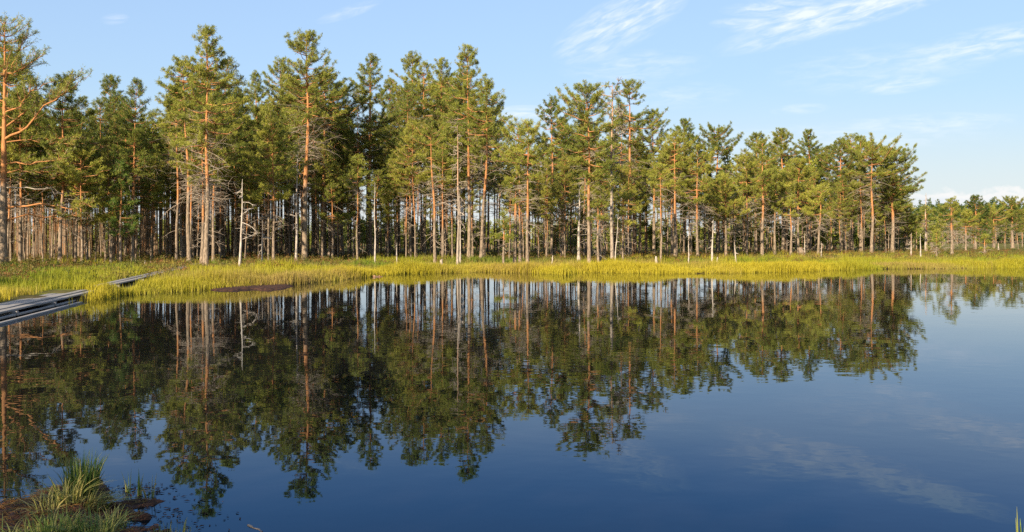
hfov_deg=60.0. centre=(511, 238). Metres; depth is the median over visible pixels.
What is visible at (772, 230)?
young pine
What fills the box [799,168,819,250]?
pine tree
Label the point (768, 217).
pine tree
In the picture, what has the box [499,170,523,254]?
pine tree
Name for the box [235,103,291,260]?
pine tree
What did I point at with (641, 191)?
pine tree
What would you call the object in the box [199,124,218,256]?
pine tree
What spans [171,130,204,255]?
young pine
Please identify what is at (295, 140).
pine tree
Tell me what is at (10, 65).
pine tree
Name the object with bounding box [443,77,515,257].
pine tree
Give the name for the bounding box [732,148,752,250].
pine tree
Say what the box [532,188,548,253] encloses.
pine tree
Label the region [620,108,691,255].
pine tree
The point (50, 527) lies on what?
grass tussock
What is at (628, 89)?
pine tree
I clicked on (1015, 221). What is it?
young pine
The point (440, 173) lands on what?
young pine
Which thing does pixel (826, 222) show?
young pine
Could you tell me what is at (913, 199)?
pine tree
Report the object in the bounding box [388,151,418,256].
pine tree
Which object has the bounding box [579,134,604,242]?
pine tree
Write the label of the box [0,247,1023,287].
undergrowth
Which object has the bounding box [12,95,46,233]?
pine tree
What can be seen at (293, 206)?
young pine
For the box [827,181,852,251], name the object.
pine tree
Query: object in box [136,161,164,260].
pine tree
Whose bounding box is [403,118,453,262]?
pine tree
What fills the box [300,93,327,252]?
pine tree
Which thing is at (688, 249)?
dead sapling
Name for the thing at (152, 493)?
reed
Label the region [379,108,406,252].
pine tree
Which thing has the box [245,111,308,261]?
pine tree
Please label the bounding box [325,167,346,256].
pine tree
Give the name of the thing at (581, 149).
pine tree
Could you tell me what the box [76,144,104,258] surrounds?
pine tree
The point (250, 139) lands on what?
pine tree
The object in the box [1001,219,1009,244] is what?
young pine
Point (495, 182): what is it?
pine tree
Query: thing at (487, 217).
pine tree
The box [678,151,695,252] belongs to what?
pine tree
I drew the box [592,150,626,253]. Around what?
pine tree
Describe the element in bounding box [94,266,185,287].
boardwalk
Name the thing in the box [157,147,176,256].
pine tree
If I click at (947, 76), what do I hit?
sky
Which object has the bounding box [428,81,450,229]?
pine tree
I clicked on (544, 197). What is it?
young pine
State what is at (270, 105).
pine tree
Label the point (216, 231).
pine tree
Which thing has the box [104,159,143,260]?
young pine
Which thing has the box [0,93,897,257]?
deep pine wood
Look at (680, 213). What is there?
pine tree
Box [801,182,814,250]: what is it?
pine tree
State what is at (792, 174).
pine tree
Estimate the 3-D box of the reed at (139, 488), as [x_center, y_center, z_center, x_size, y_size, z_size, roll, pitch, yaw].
[-3.036,2.007,7.251,0.050,0.286,0.072,0,0,-23]
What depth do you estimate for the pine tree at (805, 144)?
120.48 m
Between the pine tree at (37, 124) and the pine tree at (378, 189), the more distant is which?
the pine tree at (378, 189)
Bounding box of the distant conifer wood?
[800,196,1023,242]
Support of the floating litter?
on the water
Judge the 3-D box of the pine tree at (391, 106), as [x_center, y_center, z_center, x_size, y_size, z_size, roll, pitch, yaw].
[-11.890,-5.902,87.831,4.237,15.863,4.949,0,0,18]
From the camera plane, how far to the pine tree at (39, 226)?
78.92 m
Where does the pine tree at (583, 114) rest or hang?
on the ground at (79, 298)
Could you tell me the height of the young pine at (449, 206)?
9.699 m
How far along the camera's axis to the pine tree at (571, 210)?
102.77 m
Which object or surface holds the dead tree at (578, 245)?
on the ground at (79, 298)
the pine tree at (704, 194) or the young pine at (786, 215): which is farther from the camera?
the pine tree at (704, 194)
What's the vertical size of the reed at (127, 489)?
0.252 m
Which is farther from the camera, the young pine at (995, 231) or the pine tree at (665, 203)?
the young pine at (995, 231)
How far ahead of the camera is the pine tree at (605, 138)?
107.85 m
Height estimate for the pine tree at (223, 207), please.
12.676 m
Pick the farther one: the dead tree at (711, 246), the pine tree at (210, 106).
the dead tree at (711, 246)
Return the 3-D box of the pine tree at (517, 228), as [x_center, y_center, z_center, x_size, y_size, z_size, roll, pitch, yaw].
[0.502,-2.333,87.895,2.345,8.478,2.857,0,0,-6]
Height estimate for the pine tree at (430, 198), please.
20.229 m
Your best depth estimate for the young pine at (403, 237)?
93.90 m
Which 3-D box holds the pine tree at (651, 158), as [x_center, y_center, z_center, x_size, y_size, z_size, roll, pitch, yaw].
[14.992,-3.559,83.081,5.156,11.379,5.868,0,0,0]
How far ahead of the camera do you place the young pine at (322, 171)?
73.05 m
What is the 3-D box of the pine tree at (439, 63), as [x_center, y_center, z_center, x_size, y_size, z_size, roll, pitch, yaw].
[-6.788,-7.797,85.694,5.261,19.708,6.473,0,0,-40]
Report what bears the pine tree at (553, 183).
on the ground at (79, 298)
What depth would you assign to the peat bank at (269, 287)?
36.93 m
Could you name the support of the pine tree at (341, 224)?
on the ground at (79, 298)
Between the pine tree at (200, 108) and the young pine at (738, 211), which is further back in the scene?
the young pine at (738, 211)
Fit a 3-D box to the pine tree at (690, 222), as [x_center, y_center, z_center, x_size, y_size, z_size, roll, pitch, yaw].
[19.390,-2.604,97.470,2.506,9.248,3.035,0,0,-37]
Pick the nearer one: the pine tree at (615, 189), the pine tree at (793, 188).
the pine tree at (615, 189)
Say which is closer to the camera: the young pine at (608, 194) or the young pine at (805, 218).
the young pine at (608, 194)
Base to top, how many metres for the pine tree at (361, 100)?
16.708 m
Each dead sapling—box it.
[688,228,690,262]
[907,233,911,254]
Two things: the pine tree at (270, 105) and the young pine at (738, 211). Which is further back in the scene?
the young pine at (738, 211)
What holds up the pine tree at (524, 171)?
on the ground at (79, 298)
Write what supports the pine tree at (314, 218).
on the ground at (79, 298)
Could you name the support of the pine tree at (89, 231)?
on the ground at (79, 298)
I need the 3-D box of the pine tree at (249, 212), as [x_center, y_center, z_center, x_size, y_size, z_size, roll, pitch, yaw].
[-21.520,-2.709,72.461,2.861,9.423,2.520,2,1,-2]
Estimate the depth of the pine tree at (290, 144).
74.83 m
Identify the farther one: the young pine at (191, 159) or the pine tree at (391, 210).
the pine tree at (391, 210)
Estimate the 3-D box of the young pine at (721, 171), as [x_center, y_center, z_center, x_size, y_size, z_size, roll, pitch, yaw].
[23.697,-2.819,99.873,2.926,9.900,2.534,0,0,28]
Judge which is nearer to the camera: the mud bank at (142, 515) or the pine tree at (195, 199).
the mud bank at (142, 515)
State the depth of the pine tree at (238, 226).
85.79 m
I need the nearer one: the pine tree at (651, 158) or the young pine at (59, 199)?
the young pine at (59, 199)
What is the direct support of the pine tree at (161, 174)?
on the ground at (79, 298)
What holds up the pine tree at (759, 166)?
on the ground at (79, 298)
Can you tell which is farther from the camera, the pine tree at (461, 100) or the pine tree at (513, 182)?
the pine tree at (461, 100)
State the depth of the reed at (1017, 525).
6.18 m
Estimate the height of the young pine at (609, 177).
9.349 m
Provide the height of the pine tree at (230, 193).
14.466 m
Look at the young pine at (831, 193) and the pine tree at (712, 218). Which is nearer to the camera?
the pine tree at (712, 218)
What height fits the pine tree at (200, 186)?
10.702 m
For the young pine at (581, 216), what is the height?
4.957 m
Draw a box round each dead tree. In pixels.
[236,179,257,264]
[258,221,271,260]
[287,154,300,260]
[372,192,376,260]
[440,125,467,263]
[456,195,464,261]
[576,186,582,260]
[615,217,619,259]
[710,221,715,260]
[923,200,926,249]
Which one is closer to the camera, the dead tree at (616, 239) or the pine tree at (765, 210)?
the dead tree at (616, 239)
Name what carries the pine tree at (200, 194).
on the ground at (79, 298)
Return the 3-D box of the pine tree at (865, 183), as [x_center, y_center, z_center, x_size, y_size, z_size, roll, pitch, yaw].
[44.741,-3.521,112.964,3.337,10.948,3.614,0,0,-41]
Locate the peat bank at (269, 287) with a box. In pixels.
[211,284,291,290]
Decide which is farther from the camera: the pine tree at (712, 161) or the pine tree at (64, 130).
the pine tree at (712, 161)
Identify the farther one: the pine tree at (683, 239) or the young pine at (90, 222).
the pine tree at (683, 239)
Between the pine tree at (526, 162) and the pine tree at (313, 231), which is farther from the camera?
the pine tree at (313, 231)
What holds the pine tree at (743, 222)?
on the ground at (79, 298)
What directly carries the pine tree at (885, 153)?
on the ground at (79, 298)
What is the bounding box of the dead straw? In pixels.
[0,479,162,531]
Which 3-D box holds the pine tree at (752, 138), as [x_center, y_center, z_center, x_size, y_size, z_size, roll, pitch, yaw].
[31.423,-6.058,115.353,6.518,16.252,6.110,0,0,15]
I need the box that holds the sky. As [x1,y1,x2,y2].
[0,0,1023,238]
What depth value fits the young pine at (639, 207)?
97.08 m
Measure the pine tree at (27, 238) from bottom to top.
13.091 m
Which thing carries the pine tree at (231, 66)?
on the ground at (79, 298)
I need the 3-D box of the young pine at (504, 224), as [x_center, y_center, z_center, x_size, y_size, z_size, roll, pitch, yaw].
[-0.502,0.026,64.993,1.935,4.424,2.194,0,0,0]
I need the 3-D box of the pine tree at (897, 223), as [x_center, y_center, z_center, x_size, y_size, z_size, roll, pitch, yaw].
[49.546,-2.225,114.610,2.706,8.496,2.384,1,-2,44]
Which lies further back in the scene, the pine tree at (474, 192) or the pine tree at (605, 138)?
the pine tree at (605, 138)
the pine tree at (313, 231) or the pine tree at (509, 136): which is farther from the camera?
the pine tree at (313, 231)
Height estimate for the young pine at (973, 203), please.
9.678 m
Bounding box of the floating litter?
[107,482,240,531]
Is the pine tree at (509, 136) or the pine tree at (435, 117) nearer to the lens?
the pine tree at (509, 136)
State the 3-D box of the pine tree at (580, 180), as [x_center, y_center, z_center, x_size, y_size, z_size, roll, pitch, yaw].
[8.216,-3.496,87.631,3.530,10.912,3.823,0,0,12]
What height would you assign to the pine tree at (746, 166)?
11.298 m
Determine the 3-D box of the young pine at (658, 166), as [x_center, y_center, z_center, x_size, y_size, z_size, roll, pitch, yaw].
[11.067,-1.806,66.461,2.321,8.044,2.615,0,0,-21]
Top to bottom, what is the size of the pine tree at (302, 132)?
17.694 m
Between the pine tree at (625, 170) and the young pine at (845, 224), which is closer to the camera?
the pine tree at (625, 170)
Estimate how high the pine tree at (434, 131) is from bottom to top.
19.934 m
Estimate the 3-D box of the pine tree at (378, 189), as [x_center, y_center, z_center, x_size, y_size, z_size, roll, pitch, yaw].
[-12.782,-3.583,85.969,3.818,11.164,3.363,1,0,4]
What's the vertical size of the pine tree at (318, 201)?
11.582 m
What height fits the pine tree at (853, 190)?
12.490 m
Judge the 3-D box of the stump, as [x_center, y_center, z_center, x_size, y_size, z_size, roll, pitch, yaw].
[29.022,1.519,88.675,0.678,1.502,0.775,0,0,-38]
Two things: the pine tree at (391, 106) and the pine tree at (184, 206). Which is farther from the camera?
the pine tree at (391, 106)
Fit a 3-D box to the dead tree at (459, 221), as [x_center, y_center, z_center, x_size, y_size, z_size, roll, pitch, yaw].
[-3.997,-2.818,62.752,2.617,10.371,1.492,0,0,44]
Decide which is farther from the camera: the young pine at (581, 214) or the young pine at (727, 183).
the young pine at (581, 214)
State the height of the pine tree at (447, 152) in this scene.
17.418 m
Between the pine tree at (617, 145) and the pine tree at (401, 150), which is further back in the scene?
the pine tree at (617, 145)
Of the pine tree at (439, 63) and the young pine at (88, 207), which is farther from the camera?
the pine tree at (439, 63)
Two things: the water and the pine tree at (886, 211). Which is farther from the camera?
the pine tree at (886, 211)
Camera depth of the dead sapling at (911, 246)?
83.13 m
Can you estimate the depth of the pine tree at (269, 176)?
76.58 m
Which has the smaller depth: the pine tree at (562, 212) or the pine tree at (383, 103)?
the pine tree at (562, 212)
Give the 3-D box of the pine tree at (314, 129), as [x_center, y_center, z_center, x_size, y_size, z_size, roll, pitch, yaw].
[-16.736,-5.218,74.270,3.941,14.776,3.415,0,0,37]
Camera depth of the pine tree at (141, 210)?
69.65 m
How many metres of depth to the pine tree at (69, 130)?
78.42 m
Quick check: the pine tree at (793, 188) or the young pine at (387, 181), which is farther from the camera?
the pine tree at (793, 188)
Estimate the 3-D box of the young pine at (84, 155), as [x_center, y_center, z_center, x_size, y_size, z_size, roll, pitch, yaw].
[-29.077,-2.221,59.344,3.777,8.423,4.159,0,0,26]
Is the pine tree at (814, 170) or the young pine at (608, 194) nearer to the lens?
the young pine at (608, 194)
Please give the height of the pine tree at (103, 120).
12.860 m
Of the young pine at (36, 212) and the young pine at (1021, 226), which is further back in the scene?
the young pine at (1021, 226)
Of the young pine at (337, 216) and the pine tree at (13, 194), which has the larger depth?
the pine tree at (13, 194)
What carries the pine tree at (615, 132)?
on the ground at (79, 298)
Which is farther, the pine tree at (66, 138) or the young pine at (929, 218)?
the young pine at (929, 218)
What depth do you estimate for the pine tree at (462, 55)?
71.76 m
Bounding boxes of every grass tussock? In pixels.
[0,512,57,531]
[4,503,96,531]
[5,470,114,504]
[10,484,71,514]
[47,501,136,531]
[50,450,108,495]
[75,501,146,529]
[80,479,141,511]
[148,519,196,531]
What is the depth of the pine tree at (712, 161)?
115.69 m
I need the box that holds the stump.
[798,247,805,254]
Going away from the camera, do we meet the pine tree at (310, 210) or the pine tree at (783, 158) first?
the pine tree at (310, 210)
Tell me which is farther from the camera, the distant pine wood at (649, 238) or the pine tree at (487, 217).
the distant pine wood at (649, 238)
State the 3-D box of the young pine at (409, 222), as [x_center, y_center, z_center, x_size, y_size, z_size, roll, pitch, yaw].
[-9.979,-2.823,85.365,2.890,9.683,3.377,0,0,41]
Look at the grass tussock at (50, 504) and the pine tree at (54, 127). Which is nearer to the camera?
the grass tussock at (50, 504)
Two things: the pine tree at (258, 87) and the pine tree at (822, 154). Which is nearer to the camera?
the pine tree at (258, 87)
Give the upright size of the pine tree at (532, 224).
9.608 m
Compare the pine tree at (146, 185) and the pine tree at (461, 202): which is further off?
the pine tree at (461, 202)
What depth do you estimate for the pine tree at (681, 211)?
94.39 m
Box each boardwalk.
[0,289,95,324]
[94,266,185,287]
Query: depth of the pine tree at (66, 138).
76.87 m
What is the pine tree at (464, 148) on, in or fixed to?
on the ground at (79, 298)
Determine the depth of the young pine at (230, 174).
69.80 m
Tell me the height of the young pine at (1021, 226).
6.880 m
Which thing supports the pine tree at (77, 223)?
on the ground at (79, 298)
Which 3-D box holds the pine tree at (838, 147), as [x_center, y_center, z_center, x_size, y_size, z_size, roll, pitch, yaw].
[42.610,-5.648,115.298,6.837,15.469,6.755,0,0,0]
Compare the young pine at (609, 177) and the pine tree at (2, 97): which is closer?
the young pine at (609, 177)
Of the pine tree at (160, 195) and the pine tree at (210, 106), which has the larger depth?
the pine tree at (160, 195)
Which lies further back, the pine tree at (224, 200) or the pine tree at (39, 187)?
the pine tree at (224, 200)
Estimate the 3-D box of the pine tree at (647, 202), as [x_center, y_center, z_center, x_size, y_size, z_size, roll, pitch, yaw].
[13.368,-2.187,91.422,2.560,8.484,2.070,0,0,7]
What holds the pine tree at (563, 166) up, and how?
on the ground at (79, 298)
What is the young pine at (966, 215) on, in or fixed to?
on the ground at (79, 298)
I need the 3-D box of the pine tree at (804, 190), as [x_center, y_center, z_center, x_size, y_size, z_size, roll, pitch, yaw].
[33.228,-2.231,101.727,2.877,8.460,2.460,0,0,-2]
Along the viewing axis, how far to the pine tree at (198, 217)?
65.82 m
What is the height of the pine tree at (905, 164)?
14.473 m
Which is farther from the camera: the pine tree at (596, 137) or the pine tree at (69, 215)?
the pine tree at (596, 137)
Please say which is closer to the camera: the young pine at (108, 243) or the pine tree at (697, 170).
the young pine at (108, 243)
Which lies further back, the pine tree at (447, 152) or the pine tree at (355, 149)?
the pine tree at (447, 152)
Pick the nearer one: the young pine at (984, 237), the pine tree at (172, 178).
the pine tree at (172, 178)
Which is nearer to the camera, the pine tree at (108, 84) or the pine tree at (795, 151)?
the pine tree at (108, 84)
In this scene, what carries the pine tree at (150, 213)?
on the ground at (79, 298)
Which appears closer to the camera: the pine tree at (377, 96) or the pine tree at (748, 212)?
the pine tree at (377, 96)
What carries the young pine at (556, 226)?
on the ground at (79, 298)
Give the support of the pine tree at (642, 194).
on the ground at (79, 298)
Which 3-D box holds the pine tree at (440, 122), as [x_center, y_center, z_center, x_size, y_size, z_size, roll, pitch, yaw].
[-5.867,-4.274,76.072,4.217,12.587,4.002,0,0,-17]
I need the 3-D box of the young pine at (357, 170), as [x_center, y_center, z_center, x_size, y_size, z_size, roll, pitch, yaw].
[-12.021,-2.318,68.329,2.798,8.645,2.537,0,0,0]
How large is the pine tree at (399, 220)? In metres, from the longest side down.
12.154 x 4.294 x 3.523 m
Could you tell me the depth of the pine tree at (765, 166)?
104.25 m
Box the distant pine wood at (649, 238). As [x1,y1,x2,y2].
[15,213,939,250]
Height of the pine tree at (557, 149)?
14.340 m
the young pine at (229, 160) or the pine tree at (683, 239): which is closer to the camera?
the young pine at (229, 160)
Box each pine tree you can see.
[0,9,97,262]
[0,41,31,227]
[0,49,37,212]
[0,84,34,260]
[0,84,54,260]
[7,95,45,259]
[7,147,45,260]
[12,74,54,255]
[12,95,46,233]
[13,72,110,260]
[15,94,58,257]
[17,139,60,261]
[18,125,42,258]
[19,189,50,256]
[32,208,45,254]
[38,102,81,257]
[40,154,66,257]
[50,148,85,257]
[55,153,83,257]
[57,104,85,244]
[64,124,77,238]
[68,94,102,253]
[69,110,91,255]
[70,159,102,258]
[76,97,119,259]
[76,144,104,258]
[83,73,143,227]
[83,90,136,259]
[90,146,111,257]
[92,123,128,256]
[100,133,130,260]
[101,97,152,258]
[102,114,138,216]
[110,76,161,261]
[115,141,162,262]
[130,108,167,255]
[131,152,170,261]
[131,154,155,259]
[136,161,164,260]
[138,176,158,242]
[141,163,165,250]
[145,54,219,260]
[150,122,186,258]
[151,75,202,258]
[152,82,188,258]
[154,106,194,260]
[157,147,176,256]
[163,124,199,259]
[165,79,200,254]
[166,148,199,225]
[167,24,256,264]
[170,115,211,261]
[185,130,226,239]
[185,157,212,262]
[189,99,245,260]
[193,88,219,235]
[194,65,233,232]
[194,110,204,255]
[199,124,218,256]
[200,57,255,257]
[204,129,240,255]
[208,93,260,258]
[211,193,224,253]
[214,191,233,254]
[216,153,242,244]
[218,82,255,256]
[219,81,248,253]
[227,164,247,255]
[228,87,254,254]
[231,155,262,254]
[233,154,263,257]
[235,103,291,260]
[236,141,271,257]
[237,123,254,237]
[241,69,273,255]
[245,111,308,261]
[246,166,272,255]
[248,103,286,229]
[248,183,258,253]
[251,104,272,243]
[255,55,299,255]
[256,119,286,235]
[259,95,287,255]
[269,29,352,259]
[272,72,325,254]
[272,83,339,256]
[279,107,303,255]
[282,103,322,233]
[283,89,302,254]
[285,117,332,258]
[286,139,353,255]
[287,93,334,257]
[289,80,329,226]
[296,72,372,257]
[299,96,335,256]
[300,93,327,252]
[301,166,321,244]
[308,80,323,249]
[310,84,365,257]
[320,150,354,258]
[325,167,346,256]
[326,104,375,256]
[326,116,360,254]
[327,162,351,256]
[328,85,387,254]
[333,180,361,254]
[343,52,412,257]
[350,110,392,252]
[362,146,391,237]
[368,78,399,224]
[372,152,402,250]
[374,117,421,254]
[377,101,402,254]
[378,136,391,253]
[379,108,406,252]
[383,171,404,254]
[385,50,440,251]
[385,84,434,256]
[387,120,429,258]
[388,88,410,232]
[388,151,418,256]
[393,59,459,255]
[396,103,436,257]
[398,139,421,256]
[399,80,433,251]
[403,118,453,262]
[410,143,437,253]
[416,109,460,239]
[418,57,466,253]
[421,80,439,252]
[423,132,444,251]
[426,92,462,250]
[427,75,455,254]
[427,118,466,258]
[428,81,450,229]
[430,129,471,256]
[434,99,466,252]
[440,43,503,257]
[443,67,493,256]
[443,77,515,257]
[446,90,471,251]
[450,72,477,234]
[453,152,485,256]
[455,119,487,247]
[456,98,493,255]
[462,106,508,256]
[464,136,500,255]
[478,95,513,252]
[485,120,508,252]
[486,122,515,254]
[490,113,559,262]
[497,163,523,259]
[499,135,540,262]
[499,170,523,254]
[500,118,554,263]
[506,166,538,257]
[509,167,531,252]
[509,173,536,253]
[509,185,523,252]
[522,93,574,257]
[523,166,550,256]
[528,180,549,251]
[529,150,553,255]
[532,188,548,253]
[535,167,559,252]
[536,162,559,256]
[544,116,586,255]
[548,118,578,251]
[551,155,583,256]
[553,172,574,254]
[554,79,619,262]
[557,143,579,251]
[565,163,581,252]
[567,115,609,255]
[572,124,601,238]
[578,149,597,221]
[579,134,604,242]
[585,77,629,258]
[585,178,617,255]
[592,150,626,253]
[599,102,649,250]
[602,131,624,208]
[606,78,668,255]
[613,160,643,256]
[615,113,650,252]
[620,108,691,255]
[620,142,646,253]
[632,154,647,250]
[632,173,650,235]
[633,178,653,255]
[638,179,652,251]
[640,130,699,256]
[646,172,670,238]
[647,141,696,256]
[647,147,670,252]
[651,154,683,253]
[651,174,673,243]
[661,155,687,254]
[662,181,678,242]
[666,161,694,251]
[667,118,717,252]
[667,142,722,255]
[677,182,695,253]
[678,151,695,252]
[678,176,703,254]
[679,191,699,242]
[684,174,709,232]
[690,121,743,251]
[691,176,717,252]
[695,153,715,239]
[702,177,726,254]
[703,160,718,249]
[703,186,723,249]
[713,176,731,240]
[720,151,770,255]
[723,180,748,250]
[730,136,783,253]
[732,130,775,250]
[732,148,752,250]
[732,180,754,243]
[732,190,755,251]
[748,147,779,229]
[748,186,761,252]
[751,155,783,251]
[753,185,772,236]
[754,180,783,250]
[759,138,791,250]
[763,127,809,249]
[770,156,826,252]
[773,170,795,251]
[777,167,801,247]
[786,149,803,250]
[788,184,801,252]
[790,128,839,248]
[793,183,810,248]
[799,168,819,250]
[801,166,827,250]
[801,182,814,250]
[802,146,835,233]
[810,186,825,241]
[815,136,865,251]
[816,145,841,250]
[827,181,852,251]
[830,132,880,250]
[833,175,856,250]
[842,132,902,253]
[842,158,874,251]
[842,166,859,250]
[842,182,868,249]
[845,134,883,250]
[847,179,859,243]
[851,143,926,251]
[853,168,878,250]
[862,192,878,238]
[867,192,886,249]
[873,170,908,248]
[874,180,894,251]
[883,176,914,248]
[886,191,904,251]
[890,191,907,249]
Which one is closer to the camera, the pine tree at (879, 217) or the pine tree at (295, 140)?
the pine tree at (295, 140)
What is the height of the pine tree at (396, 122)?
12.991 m
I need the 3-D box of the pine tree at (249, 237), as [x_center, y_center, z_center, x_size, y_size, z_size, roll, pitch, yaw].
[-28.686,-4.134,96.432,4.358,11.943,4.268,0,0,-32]
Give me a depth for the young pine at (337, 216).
71.82 m
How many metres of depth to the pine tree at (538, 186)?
77.34 m
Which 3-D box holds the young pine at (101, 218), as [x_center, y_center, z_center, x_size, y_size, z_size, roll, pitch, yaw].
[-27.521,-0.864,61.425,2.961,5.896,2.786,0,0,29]
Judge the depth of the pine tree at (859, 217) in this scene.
115.53 m
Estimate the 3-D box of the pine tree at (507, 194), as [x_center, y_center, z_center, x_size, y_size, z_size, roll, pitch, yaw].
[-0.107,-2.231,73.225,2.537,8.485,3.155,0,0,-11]
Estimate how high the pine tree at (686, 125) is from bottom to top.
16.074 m
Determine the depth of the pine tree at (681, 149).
80.46 m
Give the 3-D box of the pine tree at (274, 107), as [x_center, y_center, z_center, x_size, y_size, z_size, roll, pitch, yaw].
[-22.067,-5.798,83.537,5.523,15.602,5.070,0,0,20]
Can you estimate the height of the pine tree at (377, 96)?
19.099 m
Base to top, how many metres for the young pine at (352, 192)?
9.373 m
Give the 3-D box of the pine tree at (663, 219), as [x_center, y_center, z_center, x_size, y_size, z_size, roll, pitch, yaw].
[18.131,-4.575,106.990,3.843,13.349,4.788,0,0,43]
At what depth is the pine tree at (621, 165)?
105.02 m
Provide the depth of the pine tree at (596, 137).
96.98 m
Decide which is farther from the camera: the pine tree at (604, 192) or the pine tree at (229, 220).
the pine tree at (604, 192)
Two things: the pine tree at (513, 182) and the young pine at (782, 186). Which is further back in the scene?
the young pine at (782, 186)
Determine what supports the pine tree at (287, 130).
on the ground at (79, 298)
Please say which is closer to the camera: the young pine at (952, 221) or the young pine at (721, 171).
the young pine at (721, 171)
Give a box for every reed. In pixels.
[122,474,130,493]
[136,474,156,498]
[137,474,143,495]
[1016,515,1020,531]
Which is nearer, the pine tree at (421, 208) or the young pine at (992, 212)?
the pine tree at (421, 208)
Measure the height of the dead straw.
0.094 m
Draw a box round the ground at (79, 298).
[0,239,1023,310]
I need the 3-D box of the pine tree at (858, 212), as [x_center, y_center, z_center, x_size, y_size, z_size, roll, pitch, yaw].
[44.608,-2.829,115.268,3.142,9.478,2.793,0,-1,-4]
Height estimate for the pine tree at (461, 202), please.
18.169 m
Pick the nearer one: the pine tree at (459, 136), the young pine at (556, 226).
the young pine at (556, 226)
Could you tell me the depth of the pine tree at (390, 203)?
97.17 m
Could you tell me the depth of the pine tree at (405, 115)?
90.76 m
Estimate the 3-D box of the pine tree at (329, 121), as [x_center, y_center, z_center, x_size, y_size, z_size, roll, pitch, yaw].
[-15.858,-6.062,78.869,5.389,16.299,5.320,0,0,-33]
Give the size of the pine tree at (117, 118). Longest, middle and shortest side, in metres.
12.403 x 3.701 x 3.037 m
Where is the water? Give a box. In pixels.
[0,268,1023,531]
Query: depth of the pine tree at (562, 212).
84.00 m
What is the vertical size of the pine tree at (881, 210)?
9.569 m
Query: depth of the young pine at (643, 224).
93.73 m
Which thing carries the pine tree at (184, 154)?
on the ground at (79, 298)
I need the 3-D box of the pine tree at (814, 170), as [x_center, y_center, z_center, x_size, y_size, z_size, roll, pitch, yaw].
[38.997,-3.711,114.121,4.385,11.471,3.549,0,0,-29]
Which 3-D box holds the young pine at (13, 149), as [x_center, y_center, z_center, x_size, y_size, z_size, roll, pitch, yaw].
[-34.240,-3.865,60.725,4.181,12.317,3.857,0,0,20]
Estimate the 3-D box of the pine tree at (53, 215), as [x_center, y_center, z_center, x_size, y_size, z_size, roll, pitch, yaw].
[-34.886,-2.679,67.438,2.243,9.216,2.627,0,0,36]
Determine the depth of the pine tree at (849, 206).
118.10 m
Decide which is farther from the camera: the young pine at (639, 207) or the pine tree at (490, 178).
the young pine at (639, 207)
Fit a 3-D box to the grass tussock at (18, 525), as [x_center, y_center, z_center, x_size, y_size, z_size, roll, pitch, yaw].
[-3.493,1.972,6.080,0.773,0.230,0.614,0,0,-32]
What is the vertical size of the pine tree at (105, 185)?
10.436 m
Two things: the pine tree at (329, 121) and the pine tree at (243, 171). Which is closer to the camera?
the pine tree at (243, 171)
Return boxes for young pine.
[0,97,47,258]
[19,163,52,257]
[34,182,67,258]
[42,142,70,240]
[43,145,110,260]
[52,171,75,256]
[57,130,96,260]
[69,197,94,259]
[70,165,102,261]
[85,167,108,259]
[92,185,143,261]
[96,160,117,259]
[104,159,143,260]
[167,112,248,263]
[168,161,204,247]
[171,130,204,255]
[199,121,246,258]
[280,145,311,255]
[291,136,345,258]
[312,181,355,257]
[334,155,365,257]
[339,153,373,259]
[351,210,365,251]
[362,169,395,256]
[371,152,411,255]
[379,184,402,256]
[398,176,420,254]
[398,185,411,250]
[420,178,447,255]
[421,130,462,257]
[425,145,470,252]
[436,170,467,245]
[493,210,517,263]
[530,213,546,247]
[534,181,555,255]
[548,207,563,242]
[549,179,570,256]
[574,195,590,245]
[576,173,605,253]
[576,209,586,252]
[582,191,605,257]
[583,140,619,260]
[585,185,611,260]
[586,167,615,243]
[601,200,615,254]
[606,188,641,258]
[613,167,635,255]
[613,204,626,252]
[622,181,649,245]
[640,202,652,253]
[646,162,678,262]
[690,172,750,256]
[700,190,718,251]
[708,174,726,252]
[714,170,733,251]
[718,187,752,254]
[746,212,759,248]
[753,167,796,253]
[764,199,780,246]
[767,212,779,248]
[773,198,802,254]
[789,211,811,250]
[795,182,813,250]
[799,183,837,254]
[821,203,835,249]
[822,187,842,250]
[837,208,850,250]
[865,201,885,247]
[870,217,883,240]
[879,212,889,248]
[884,203,922,251]
[915,205,936,250]
[926,228,945,256]
[931,196,965,254]
[945,206,961,249]
[949,194,992,248]
[953,208,984,249]
[960,223,969,236]
[966,202,1017,247]
[970,226,977,248]
[975,233,992,254]
[983,213,993,246]
[990,222,999,246]
[991,215,1003,237]
[995,195,1023,247]
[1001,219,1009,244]
[1007,210,1022,248]
[1018,216,1023,238]
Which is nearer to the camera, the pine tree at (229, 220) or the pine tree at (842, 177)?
the pine tree at (229, 220)
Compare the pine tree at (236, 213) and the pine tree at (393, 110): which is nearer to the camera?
the pine tree at (236, 213)
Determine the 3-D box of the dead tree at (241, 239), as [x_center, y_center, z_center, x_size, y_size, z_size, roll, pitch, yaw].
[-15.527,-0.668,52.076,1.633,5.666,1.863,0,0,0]
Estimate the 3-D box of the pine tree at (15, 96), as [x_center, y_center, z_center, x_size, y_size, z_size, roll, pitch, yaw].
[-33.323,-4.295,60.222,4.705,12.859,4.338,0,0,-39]
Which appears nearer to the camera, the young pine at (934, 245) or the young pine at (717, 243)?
the young pine at (934, 245)
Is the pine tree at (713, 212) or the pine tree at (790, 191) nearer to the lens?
the pine tree at (713, 212)
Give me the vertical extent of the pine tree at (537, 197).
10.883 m
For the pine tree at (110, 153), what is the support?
on the ground at (79, 298)
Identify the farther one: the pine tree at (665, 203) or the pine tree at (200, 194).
the pine tree at (665, 203)
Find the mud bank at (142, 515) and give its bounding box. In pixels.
[0,480,169,531]
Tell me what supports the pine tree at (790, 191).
on the ground at (79, 298)

